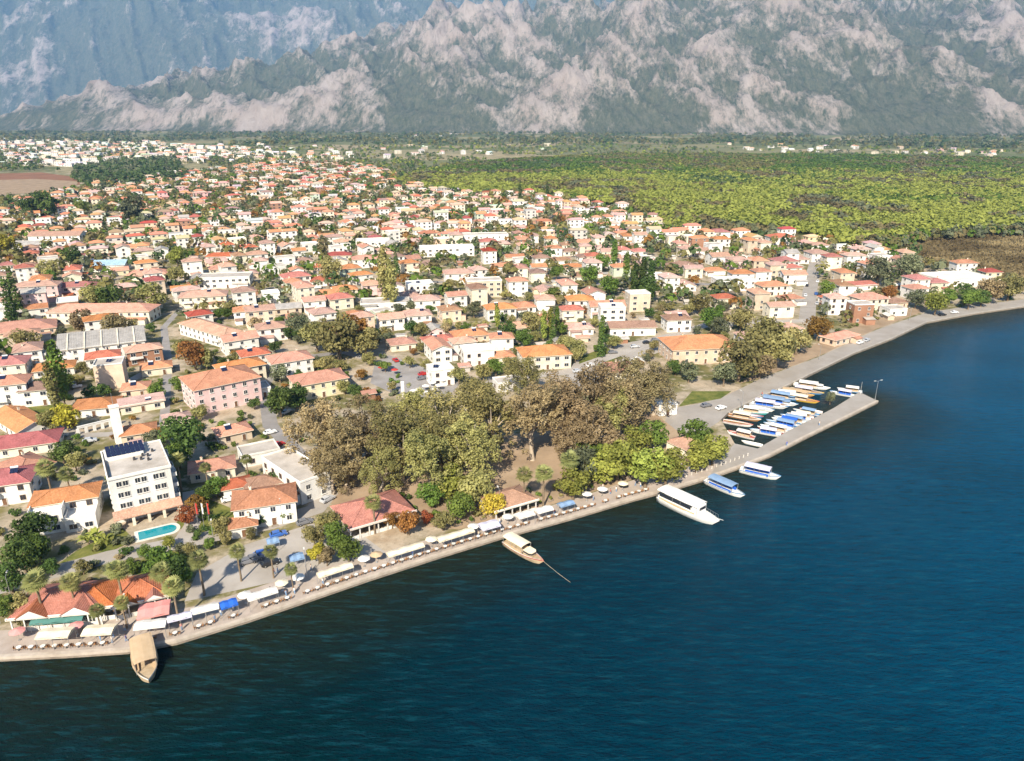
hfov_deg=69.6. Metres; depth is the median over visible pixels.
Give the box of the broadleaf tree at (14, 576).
[0,558,27,593]
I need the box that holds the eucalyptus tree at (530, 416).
[502,376,563,460]
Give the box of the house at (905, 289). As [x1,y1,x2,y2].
[900,282,930,297]
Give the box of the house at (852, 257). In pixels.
[839,250,866,268]
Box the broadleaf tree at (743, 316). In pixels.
[726,307,755,330]
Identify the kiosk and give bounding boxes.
[651,398,677,415]
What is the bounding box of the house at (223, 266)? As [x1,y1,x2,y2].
[217,260,236,271]
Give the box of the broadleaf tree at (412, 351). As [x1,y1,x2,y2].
[410,348,417,355]
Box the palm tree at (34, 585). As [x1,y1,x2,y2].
[19,567,49,603]
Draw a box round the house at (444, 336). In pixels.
[419,332,453,342]
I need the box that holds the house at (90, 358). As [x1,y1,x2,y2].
[83,347,120,371]
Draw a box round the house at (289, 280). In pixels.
[280,276,300,292]
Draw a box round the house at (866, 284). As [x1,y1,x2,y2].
[846,280,878,290]
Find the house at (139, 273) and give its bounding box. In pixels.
[125,267,170,280]
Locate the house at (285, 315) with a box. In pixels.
[280,312,301,324]
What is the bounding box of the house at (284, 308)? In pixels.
[275,301,302,314]
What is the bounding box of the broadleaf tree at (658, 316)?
[653,311,663,323]
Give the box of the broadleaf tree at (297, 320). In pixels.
[285,312,309,330]
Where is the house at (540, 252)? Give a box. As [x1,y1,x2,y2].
[526,249,542,256]
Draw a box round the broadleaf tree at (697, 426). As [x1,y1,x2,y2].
[677,418,713,444]
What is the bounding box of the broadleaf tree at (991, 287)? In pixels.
[976,277,1006,303]
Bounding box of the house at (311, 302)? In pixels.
[300,295,325,314]
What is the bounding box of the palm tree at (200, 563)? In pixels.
[187,549,209,595]
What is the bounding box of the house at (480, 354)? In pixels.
[459,343,494,365]
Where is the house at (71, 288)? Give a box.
[61,280,97,296]
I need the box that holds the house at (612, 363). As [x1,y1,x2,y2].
[604,359,633,378]
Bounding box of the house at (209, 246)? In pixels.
[199,243,220,255]
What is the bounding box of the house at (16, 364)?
[0,355,32,374]
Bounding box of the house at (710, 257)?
[704,251,731,265]
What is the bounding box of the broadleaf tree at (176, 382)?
[168,376,181,391]
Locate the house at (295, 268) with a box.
[288,265,304,271]
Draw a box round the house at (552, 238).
[543,234,557,245]
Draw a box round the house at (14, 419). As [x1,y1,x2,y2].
[0,405,50,434]
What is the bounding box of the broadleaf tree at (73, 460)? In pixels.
[63,451,87,470]
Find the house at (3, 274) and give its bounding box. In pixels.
[0,271,10,280]
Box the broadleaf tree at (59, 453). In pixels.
[46,440,76,465]
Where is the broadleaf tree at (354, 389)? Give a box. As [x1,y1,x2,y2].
[347,384,362,395]
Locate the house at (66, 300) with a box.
[53,296,79,308]
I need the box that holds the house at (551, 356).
[515,344,572,369]
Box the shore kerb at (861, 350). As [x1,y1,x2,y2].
[728,305,1023,412]
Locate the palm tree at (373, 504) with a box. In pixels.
[363,493,380,533]
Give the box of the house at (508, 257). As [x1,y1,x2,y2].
[503,253,524,261]
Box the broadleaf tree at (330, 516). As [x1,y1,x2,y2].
[313,510,342,529]
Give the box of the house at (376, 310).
[370,306,393,318]
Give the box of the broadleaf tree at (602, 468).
[583,447,619,483]
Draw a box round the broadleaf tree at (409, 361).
[402,356,416,367]
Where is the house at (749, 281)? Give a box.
[710,276,756,290]
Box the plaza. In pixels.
[184,524,384,601]
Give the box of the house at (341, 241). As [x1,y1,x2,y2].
[332,237,350,248]
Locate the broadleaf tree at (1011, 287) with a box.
[997,272,1023,300]
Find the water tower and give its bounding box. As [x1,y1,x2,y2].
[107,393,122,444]
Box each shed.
[40,331,51,339]
[128,437,146,441]
[314,285,321,291]
[360,389,376,398]
[395,333,406,337]
[457,362,471,371]
[476,323,488,330]
[552,336,558,343]
[574,335,589,341]
[619,336,629,343]
[683,299,688,304]
[819,330,862,346]
[881,312,896,319]
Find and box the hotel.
[100,439,182,528]
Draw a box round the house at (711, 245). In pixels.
[703,242,722,252]
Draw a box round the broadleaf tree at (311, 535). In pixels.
[301,525,326,543]
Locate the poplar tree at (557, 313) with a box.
[554,306,559,327]
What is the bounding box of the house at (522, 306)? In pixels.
[513,301,536,314]
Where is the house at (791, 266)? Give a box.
[785,262,803,269]
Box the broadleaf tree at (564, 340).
[556,335,574,346]
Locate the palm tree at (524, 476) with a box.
[516,466,532,491]
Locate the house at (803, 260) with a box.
[799,255,810,263]
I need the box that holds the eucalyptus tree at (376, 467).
[358,441,403,494]
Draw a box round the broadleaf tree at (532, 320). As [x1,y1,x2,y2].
[521,311,540,330]
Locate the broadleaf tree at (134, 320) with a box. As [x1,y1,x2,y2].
[128,318,137,325]
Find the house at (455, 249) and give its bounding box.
[419,244,473,256]
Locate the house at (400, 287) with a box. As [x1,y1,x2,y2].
[395,282,405,291]
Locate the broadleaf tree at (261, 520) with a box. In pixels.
[258,516,265,524]
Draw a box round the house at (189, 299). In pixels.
[177,288,228,308]
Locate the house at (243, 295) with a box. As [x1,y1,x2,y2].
[230,285,256,305]
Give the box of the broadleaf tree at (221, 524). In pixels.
[208,516,230,536]
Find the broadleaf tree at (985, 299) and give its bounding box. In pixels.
[977,288,991,306]
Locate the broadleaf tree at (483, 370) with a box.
[475,364,493,380]
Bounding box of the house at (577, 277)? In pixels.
[569,271,587,280]
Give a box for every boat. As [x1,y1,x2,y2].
[129,632,157,682]
[502,532,543,563]
[656,484,721,523]
[703,473,744,496]
[722,419,752,426]
[728,410,760,420]
[728,428,755,439]
[739,405,768,414]
[739,461,780,479]
[742,440,762,446]
[749,398,787,408]
[750,405,774,411]
[750,413,763,418]
[750,425,780,436]
[760,394,797,405]
[760,422,788,432]
[764,422,792,429]
[766,417,798,427]
[768,389,801,400]
[772,415,801,424]
[774,389,795,395]
[774,413,806,423]
[781,411,810,420]
[783,386,813,396]
[785,392,819,402]
[787,410,813,418]
[792,384,823,394]
[793,379,830,389]
[793,406,819,416]
[830,388,854,396]
[837,385,861,393]
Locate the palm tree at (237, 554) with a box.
[228,542,245,581]
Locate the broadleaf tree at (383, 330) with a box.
[378,326,392,340]
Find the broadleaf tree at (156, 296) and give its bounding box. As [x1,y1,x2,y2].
[134,281,169,303]
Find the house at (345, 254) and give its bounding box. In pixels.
[327,250,351,259]
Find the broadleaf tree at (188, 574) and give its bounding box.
[177,567,192,582]
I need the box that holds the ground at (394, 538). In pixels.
[0,130,1023,661]
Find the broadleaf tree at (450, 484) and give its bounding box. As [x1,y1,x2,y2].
[435,462,465,499]
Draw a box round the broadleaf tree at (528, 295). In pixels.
[523,291,533,300]
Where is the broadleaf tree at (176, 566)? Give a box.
[163,554,187,576]
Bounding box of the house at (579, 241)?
[574,239,590,243]
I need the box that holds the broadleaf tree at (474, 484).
[457,469,495,508]
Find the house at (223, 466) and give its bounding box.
[187,454,236,483]
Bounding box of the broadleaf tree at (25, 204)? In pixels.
[13,196,38,212]
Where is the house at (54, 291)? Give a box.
[15,278,62,301]
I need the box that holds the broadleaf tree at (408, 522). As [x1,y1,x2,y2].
[395,510,419,535]
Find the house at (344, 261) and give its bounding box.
[330,256,348,266]
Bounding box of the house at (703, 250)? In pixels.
[696,247,708,254]
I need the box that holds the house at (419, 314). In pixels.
[403,307,432,323]
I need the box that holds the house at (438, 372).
[426,361,454,386]
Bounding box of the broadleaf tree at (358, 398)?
[352,394,361,401]
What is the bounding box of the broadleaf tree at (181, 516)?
[174,505,198,525]
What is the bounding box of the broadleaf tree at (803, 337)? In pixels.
[784,327,812,354]
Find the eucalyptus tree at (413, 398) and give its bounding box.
[386,382,444,430]
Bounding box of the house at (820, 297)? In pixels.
[817,292,835,301]
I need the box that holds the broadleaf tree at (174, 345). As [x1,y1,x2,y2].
[172,338,187,358]
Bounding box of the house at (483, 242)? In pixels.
[478,237,497,247]
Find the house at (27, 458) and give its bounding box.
[0,451,56,476]
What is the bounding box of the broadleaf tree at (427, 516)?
[421,509,433,523]
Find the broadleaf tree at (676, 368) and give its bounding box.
[669,362,681,375]
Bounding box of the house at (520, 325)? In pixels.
[500,321,530,334]
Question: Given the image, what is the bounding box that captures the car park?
[566,337,658,389]
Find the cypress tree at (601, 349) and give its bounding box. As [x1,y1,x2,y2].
[596,325,606,357]
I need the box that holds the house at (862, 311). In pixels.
[844,300,876,324]
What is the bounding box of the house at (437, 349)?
[423,335,457,362]
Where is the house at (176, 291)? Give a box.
[171,285,201,301]
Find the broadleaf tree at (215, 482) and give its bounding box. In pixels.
[205,476,229,497]
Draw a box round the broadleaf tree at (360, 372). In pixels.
[354,369,367,380]
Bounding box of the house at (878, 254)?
[868,253,888,260]
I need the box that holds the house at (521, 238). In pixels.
[514,235,530,244]
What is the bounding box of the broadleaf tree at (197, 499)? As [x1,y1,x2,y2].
[184,494,208,512]
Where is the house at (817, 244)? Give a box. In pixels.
[808,242,828,248]
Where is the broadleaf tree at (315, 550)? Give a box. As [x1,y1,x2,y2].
[306,542,325,563]
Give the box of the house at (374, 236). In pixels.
[367,234,381,237]
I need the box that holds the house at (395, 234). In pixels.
[385,229,399,241]
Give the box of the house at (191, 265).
[181,258,202,275]
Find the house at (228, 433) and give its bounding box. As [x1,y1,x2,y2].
[211,420,253,444]
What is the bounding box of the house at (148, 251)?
[131,247,153,257]
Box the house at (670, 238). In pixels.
[664,234,678,244]
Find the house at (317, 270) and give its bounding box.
[309,263,320,272]
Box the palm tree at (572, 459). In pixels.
[559,449,580,496]
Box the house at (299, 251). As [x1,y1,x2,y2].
[290,247,306,257]
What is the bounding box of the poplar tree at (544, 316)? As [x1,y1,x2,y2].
[540,309,547,341]
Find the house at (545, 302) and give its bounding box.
[533,292,556,310]
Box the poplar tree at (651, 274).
[646,261,656,283]
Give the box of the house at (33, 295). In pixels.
[19,286,48,308]
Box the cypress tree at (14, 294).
[6,266,23,309]
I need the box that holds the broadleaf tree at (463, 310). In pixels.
[460,306,468,313]
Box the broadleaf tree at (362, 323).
[332,314,375,349]
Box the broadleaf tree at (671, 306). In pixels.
[666,302,675,310]
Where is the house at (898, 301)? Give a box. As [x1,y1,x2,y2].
[888,296,909,307]
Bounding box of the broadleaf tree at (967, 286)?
[954,282,975,294]
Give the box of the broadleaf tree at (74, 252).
[60,245,83,264]
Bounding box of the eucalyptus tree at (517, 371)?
[502,355,545,396]
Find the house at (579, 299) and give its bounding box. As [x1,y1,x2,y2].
[564,293,594,306]
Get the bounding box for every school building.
[45,301,160,324]
[56,325,145,362]
[177,318,245,346]
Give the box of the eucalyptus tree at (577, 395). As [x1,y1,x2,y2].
[544,387,583,446]
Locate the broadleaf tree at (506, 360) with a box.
[502,356,517,366]
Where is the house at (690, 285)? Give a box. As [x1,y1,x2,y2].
[680,279,696,290]
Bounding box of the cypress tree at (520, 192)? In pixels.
[518,182,522,198]
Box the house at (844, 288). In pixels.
[828,279,855,295]
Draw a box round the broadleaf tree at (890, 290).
[880,285,897,297]
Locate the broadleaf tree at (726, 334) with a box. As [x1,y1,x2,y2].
[720,331,729,338]
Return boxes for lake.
[0,308,1023,760]
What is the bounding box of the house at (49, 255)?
[36,253,59,260]
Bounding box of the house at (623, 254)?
[618,252,634,262]
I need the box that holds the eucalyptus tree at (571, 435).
[552,417,591,462]
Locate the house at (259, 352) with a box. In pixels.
[236,346,270,367]
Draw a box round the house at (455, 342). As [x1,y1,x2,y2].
[447,333,477,355]
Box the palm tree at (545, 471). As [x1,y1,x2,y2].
[534,464,553,506]
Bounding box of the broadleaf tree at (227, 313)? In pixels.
[221,308,231,319]
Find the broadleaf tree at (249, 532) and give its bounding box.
[245,527,256,539]
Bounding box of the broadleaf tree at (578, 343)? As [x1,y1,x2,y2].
[567,339,586,354]
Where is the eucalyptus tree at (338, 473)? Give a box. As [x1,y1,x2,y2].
[310,448,358,494]
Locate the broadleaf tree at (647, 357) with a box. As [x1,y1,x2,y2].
[641,353,650,359]
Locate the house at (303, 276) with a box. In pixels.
[279,271,311,285]
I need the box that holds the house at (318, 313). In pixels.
[306,306,336,322]
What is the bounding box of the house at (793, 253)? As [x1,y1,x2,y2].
[780,248,799,259]
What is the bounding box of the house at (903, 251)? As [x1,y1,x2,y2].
[895,247,915,258]
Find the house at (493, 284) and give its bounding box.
[465,276,501,296]
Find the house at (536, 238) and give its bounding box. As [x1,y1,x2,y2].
[526,231,539,242]
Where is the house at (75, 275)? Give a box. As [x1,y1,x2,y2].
[62,270,86,281]
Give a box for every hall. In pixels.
[93,259,131,271]
[918,270,991,286]
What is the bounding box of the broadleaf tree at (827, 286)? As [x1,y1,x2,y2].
[818,280,836,293]
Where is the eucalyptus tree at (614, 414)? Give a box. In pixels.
[589,386,631,443]
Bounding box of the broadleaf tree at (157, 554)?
[142,546,178,570]
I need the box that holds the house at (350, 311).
[345,310,362,313]
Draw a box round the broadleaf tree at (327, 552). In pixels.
[316,546,334,565]
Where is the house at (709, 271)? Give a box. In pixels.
[703,267,726,276]
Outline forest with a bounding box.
[395,151,1023,242]
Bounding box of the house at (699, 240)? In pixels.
[688,234,708,246]
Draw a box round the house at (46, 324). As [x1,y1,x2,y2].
[0,318,56,337]
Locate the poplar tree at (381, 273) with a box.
[376,244,389,300]
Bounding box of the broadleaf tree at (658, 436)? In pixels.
[639,419,669,449]
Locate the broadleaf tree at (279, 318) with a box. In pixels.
[274,316,285,320]
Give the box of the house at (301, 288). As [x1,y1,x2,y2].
[290,280,315,301]
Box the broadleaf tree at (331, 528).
[323,520,347,549]
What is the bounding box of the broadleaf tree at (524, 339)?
[515,328,533,346]
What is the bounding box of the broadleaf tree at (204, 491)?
[194,484,213,503]
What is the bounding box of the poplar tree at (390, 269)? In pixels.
[385,254,397,301]
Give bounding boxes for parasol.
[9,626,24,640]
[68,621,83,634]
[237,591,250,603]
[275,579,287,591]
[292,573,304,585]
[358,555,369,566]
[370,551,382,562]
[425,536,436,546]
[468,523,477,533]
[502,513,512,523]
[581,491,591,500]
[597,486,607,495]
[618,481,627,490]
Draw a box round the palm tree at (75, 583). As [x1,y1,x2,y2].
[58,570,80,597]
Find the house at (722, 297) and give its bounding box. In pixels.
[710,293,735,308]
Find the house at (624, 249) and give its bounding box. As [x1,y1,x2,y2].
[618,246,630,251]
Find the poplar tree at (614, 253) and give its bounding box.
[610,239,617,263]
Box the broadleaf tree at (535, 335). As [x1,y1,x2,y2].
[529,330,541,341]
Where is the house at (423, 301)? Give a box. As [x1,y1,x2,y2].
[411,294,441,310]
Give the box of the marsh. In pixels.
[909,234,1023,276]
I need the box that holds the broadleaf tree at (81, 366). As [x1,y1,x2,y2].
[73,361,89,374]
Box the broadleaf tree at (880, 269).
[862,255,898,286]
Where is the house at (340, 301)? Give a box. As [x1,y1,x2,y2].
[325,292,353,309]
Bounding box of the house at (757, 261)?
[747,256,769,267]
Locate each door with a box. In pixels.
[1,497,8,506]
[241,529,246,539]
[242,433,247,440]
[271,517,277,526]
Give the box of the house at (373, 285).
[360,278,381,295]
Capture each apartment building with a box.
[92,356,128,388]
[178,364,262,412]
[261,447,330,504]
[657,333,735,364]
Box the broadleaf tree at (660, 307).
[655,304,665,311]
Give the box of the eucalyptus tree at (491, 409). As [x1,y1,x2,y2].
[457,376,519,455]
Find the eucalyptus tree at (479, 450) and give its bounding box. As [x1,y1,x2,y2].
[440,411,502,478]
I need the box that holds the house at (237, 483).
[220,474,249,495]
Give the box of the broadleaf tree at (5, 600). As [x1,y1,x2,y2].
[0,593,18,617]
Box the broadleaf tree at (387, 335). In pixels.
[383,332,392,338]
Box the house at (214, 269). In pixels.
[207,265,218,272]
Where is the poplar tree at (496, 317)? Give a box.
[494,304,499,329]
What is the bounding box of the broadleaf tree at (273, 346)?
[268,341,281,352]
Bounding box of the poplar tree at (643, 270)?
[638,257,647,287]
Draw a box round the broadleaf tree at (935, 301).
[923,291,950,314]
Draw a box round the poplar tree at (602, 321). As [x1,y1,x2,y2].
[598,315,605,343]
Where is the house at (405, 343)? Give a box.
[386,334,416,351]
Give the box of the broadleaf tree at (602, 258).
[593,253,610,268]
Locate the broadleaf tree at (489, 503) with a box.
[479,493,505,517]
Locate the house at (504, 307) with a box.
[482,302,517,320]
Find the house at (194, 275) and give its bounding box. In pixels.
[186,273,199,284]
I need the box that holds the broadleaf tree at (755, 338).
[732,327,778,355]
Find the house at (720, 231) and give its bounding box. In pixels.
[710,228,729,237]
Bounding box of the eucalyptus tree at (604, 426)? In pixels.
[563,397,627,445]
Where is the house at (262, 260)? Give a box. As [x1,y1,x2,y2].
[248,257,267,268]
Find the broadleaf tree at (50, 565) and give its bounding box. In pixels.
[37,557,59,575]
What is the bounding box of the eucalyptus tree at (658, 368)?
[640,360,679,415]
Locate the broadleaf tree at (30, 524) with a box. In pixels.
[3,511,58,544]
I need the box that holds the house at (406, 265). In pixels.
[398,259,419,272]
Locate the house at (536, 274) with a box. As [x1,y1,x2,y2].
[528,268,548,282]
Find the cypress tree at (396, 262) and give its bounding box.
[393,249,399,274]
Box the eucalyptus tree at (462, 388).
[444,378,501,428]
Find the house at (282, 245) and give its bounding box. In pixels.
[277,241,294,252]
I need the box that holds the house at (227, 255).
[205,252,231,259]
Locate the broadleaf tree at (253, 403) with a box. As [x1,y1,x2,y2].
[246,398,260,409]
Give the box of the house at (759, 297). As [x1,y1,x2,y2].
[745,286,771,310]
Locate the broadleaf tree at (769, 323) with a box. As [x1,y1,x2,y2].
[751,315,787,337]
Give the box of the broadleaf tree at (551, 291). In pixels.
[544,287,559,294]
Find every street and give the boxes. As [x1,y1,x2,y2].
[0,491,337,593]
[55,424,163,437]
[128,372,141,381]
[159,280,342,423]
[173,490,200,542]
[260,351,343,490]
[341,350,376,358]
[374,278,709,286]
[482,319,805,382]
[799,262,819,320]
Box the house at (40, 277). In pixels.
[28,273,52,280]
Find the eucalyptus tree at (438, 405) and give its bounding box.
[414,385,486,465]
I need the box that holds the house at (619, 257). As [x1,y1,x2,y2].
[604,254,621,268]
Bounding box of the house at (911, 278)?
[900,272,931,290]
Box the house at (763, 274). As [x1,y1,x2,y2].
[749,266,772,280]
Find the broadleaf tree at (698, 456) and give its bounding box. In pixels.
[686,438,714,472]
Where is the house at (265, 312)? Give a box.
[243,303,275,329]
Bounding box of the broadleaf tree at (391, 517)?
[383,511,399,528]
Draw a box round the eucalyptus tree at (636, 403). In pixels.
[589,375,657,435]
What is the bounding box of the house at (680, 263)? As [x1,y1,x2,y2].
[664,260,695,271]
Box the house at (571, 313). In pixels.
[559,305,584,321]
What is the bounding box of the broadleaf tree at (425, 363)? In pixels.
[420,360,429,368]
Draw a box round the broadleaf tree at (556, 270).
[549,266,564,279]
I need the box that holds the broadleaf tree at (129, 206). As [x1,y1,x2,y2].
[116,194,143,218]
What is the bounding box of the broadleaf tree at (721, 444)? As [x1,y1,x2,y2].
[701,434,730,465]
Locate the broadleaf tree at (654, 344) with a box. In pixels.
[649,340,658,349]
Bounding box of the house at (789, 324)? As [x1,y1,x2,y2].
[777,320,805,331]
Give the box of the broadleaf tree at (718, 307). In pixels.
[715,305,725,310]
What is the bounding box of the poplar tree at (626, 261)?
[622,251,630,280]
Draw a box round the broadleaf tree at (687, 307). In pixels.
[681,303,695,313]
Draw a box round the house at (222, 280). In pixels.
[198,271,253,288]
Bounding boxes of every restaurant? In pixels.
[5,580,110,631]
[70,576,127,622]
[110,572,169,620]
[330,488,416,540]
[477,484,538,521]
[666,435,705,460]
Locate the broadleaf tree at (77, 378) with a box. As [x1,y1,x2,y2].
[73,374,84,383]
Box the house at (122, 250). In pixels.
[112,243,131,259]
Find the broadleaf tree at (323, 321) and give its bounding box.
[317,317,326,325]
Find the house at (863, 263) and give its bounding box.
[856,260,875,277]
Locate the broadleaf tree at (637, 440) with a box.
[615,424,652,450]
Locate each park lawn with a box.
[579,348,620,364]
[678,391,730,406]
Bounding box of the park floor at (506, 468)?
[331,414,693,529]
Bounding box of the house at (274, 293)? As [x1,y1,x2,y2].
[261,289,279,303]
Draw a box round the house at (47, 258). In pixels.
[37,255,59,273]
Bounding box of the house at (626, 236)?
[619,232,631,240]
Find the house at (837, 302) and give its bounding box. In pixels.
[821,291,848,314]
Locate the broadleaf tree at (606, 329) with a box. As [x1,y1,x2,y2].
[598,324,609,333]
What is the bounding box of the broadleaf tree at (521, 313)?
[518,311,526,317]
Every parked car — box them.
[71,384,81,387]
[82,437,96,441]
[220,495,230,502]
[239,556,257,565]
[248,553,264,559]
[253,549,269,554]
[260,557,279,567]
[263,429,276,434]
[269,529,287,537]
[276,441,285,445]
[282,409,292,414]
[295,517,313,526]
[319,494,334,503]
[416,375,426,379]
[572,368,581,372]
[700,402,711,407]
[715,405,726,409]
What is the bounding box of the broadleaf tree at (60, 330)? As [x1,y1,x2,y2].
[54,326,66,335]
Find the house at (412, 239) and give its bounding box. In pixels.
[399,238,419,249]
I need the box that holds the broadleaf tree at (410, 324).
[403,320,419,336]
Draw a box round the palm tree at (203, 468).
[199,462,211,479]
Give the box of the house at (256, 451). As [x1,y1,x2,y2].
[236,438,279,467]
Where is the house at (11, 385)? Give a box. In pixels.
[0,373,33,407]
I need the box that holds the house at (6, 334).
[3,328,41,349]
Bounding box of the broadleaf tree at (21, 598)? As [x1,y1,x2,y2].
[5,589,28,609]
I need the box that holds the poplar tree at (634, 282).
[630,261,639,289]
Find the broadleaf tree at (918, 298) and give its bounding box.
[903,289,927,308]
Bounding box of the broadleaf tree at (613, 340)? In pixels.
[605,336,622,348]
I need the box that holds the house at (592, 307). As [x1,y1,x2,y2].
[587,298,626,318]
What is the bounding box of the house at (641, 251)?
[631,246,648,254]
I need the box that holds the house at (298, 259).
[295,256,312,265]
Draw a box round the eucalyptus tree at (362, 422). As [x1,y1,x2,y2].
[340,393,394,463]
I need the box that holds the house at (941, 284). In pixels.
[929,276,950,293]
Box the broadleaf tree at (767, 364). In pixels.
[752,353,778,378]
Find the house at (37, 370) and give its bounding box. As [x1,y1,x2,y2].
[31,359,76,378]
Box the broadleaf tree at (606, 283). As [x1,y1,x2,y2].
[599,275,618,294]
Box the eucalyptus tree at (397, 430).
[365,401,428,482]
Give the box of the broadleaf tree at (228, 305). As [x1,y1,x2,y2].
[222,300,238,315]
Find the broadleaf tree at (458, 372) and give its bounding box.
[448,366,468,383]
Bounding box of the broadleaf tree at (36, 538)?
[20,533,51,564]
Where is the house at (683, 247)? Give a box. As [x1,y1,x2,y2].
[676,244,697,256]
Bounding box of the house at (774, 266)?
[764,261,786,278]
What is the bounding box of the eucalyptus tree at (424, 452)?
[402,428,464,492]
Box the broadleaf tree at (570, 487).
[554,466,590,499]
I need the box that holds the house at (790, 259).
[767,255,799,265]
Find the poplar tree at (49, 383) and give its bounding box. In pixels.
[41,361,60,412]
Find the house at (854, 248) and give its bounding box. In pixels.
[847,245,870,256]
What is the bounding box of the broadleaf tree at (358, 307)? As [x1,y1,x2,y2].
[354,304,364,310]
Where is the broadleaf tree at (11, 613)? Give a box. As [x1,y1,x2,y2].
[7,609,25,625]
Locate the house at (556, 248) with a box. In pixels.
[544,244,562,255]
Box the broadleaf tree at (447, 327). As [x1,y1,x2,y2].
[440,322,451,333]
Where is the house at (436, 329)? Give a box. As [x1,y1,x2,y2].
[424,322,451,335]
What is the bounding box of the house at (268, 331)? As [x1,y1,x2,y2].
[253,320,287,343]
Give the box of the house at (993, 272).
[976,267,1003,279]
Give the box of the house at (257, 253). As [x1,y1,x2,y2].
[245,249,268,262]
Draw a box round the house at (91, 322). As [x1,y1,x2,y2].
[81,313,118,330]
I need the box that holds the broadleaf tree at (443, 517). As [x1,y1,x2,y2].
[430,510,455,530]
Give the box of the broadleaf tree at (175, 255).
[165,246,184,266]
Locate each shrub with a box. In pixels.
[8,508,21,516]
[49,473,57,479]
[57,545,69,554]
[71,433,80,439]
[72,446,81,452]
[76,469,88,474]
[80,440,88,446]
[81,529,87,535]
[84,577,93,580]
[86,459,97,463]
[88,559,100,567]
[92,543,99,551]
[109,522,121,534]
[110,536,121,544]
[113,553,124,558]
[118,546,134,555]
[121,534,134,544]
[128,415,136,419]
[141,567,150,573]
[171,397,179,402]
[173,543,186,551]
[185,524,194,532]
[191,529,202,540]
[198,509,207,519]
[200,525,208,530]
[204,441,217,447]
[206,433,214,440]
[206,514,220,520]
[208,525,214,534]
[215,420,225,426]
[216,443,226,449]
[236,416,245,421]
[237,410,244,415]
[372,360,381,365]
[388,390,397,395]
[431,509,439,515]
[473,509,481,516]
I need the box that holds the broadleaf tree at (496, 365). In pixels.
[487,358,505,375]
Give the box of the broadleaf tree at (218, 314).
[213,308,223,319]
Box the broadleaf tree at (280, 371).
[269,363,288,382]
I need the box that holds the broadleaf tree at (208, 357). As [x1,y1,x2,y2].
[197,346,216,369]
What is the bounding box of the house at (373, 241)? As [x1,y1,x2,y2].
[356,237,389,247]
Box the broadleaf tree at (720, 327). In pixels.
[708,317,730,333]
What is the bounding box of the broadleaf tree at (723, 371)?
[711,362,737,386]
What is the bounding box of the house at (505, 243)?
[497,239,510,247]
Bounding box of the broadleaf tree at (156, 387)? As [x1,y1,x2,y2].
[146,383,165,394]
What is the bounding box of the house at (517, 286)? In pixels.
[505,275,528,296]
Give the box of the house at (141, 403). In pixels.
[117,391,165,414]
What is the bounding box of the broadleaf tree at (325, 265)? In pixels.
[316,256,343,277]
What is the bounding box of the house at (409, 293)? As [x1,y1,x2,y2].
[398,290,419,300]
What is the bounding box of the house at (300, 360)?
[264,348,314,376]
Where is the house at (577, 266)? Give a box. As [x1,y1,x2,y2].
[562,262,581,271]
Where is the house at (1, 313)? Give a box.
[0,306,16,320]
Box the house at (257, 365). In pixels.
[212,357,266,379]
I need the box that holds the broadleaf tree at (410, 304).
[405,300,415,308]
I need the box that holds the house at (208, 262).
[203,257,227,266]
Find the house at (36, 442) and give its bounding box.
[0,427,64,458]
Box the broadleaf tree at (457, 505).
[445,491,475,519]
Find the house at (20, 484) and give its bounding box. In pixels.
[0,463,41,506]
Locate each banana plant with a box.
[76,532,95,544]
[85,527,105,542]
[96,533,114,545]
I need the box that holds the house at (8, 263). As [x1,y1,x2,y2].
[0,261,14,268]
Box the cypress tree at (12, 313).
[0,276,19,320]
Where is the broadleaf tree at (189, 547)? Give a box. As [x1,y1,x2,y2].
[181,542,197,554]
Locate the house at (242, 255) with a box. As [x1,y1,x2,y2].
[230,252,247,264]
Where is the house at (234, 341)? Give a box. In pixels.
[219,329,259,355]
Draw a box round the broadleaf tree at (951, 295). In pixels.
[939,288,958,300]
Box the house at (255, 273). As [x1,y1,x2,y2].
[240,267,258,277]
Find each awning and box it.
[29,615,85,632]
[34,627,76,650]
[80,623,119,646]
[133,618,169,636]
[137,599,171,630]
[167,611,192,631]
[190,602,220,625]
[219,597,239,620]
[246,586,278,611]
[266,536,279,545]
[288,552,304,567]
[316,562,353,588]
[386,542,424,560]
[436,527,474,546]
[477,519,500,539]
[515,510,535,525]
[534,505,553,522]
[557,500,574,512]
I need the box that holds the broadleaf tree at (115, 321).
[99,313,134,329]
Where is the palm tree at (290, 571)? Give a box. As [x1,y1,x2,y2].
[283,561,298,592]
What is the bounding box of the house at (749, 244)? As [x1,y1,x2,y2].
[738,237,758,252]
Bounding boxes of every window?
[17,484,23,490]
[19,494,26,500]
[50,515,58,521]
[51,524,61,530]
[68,523,78,530]
[69,502,76,508]
[84,521,93,527]
[86,499,92,505]
[115,481,122,487]
[118,492,124,498]
[120,502,126,508]
[122,480,128,486]
[124,490,130,496]
[126,501,133,507]
[134,477,140,483]
[136,488,142,494]
[138,498,144,504]
[141,476,146,482]
[143,486,149,492]
[145,497,150,503]
[153,473,159,479]
[155,484,160,489]
[156,494,162,500]
[159,472,164,477]
[161,482,167,488]
[163,492,168,498]
[239,511,244,516]
[254,508,260,514]
[270,506,275,512]
[285,504,291,509]
[286,514,292,520]
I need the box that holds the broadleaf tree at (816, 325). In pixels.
[802,315,834,340]
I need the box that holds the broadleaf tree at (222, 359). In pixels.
[217,357,230,363]
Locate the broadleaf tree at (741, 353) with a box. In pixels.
[716,338,763,381]
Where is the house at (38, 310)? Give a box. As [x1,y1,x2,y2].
[23,301,48,318]
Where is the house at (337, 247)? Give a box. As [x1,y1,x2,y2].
[328,244,343,251]
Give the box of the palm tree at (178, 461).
[168,451,184,491]
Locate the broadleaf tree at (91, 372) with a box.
[86,369,93,378]
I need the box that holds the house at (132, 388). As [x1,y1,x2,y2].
[119,379,151,396]

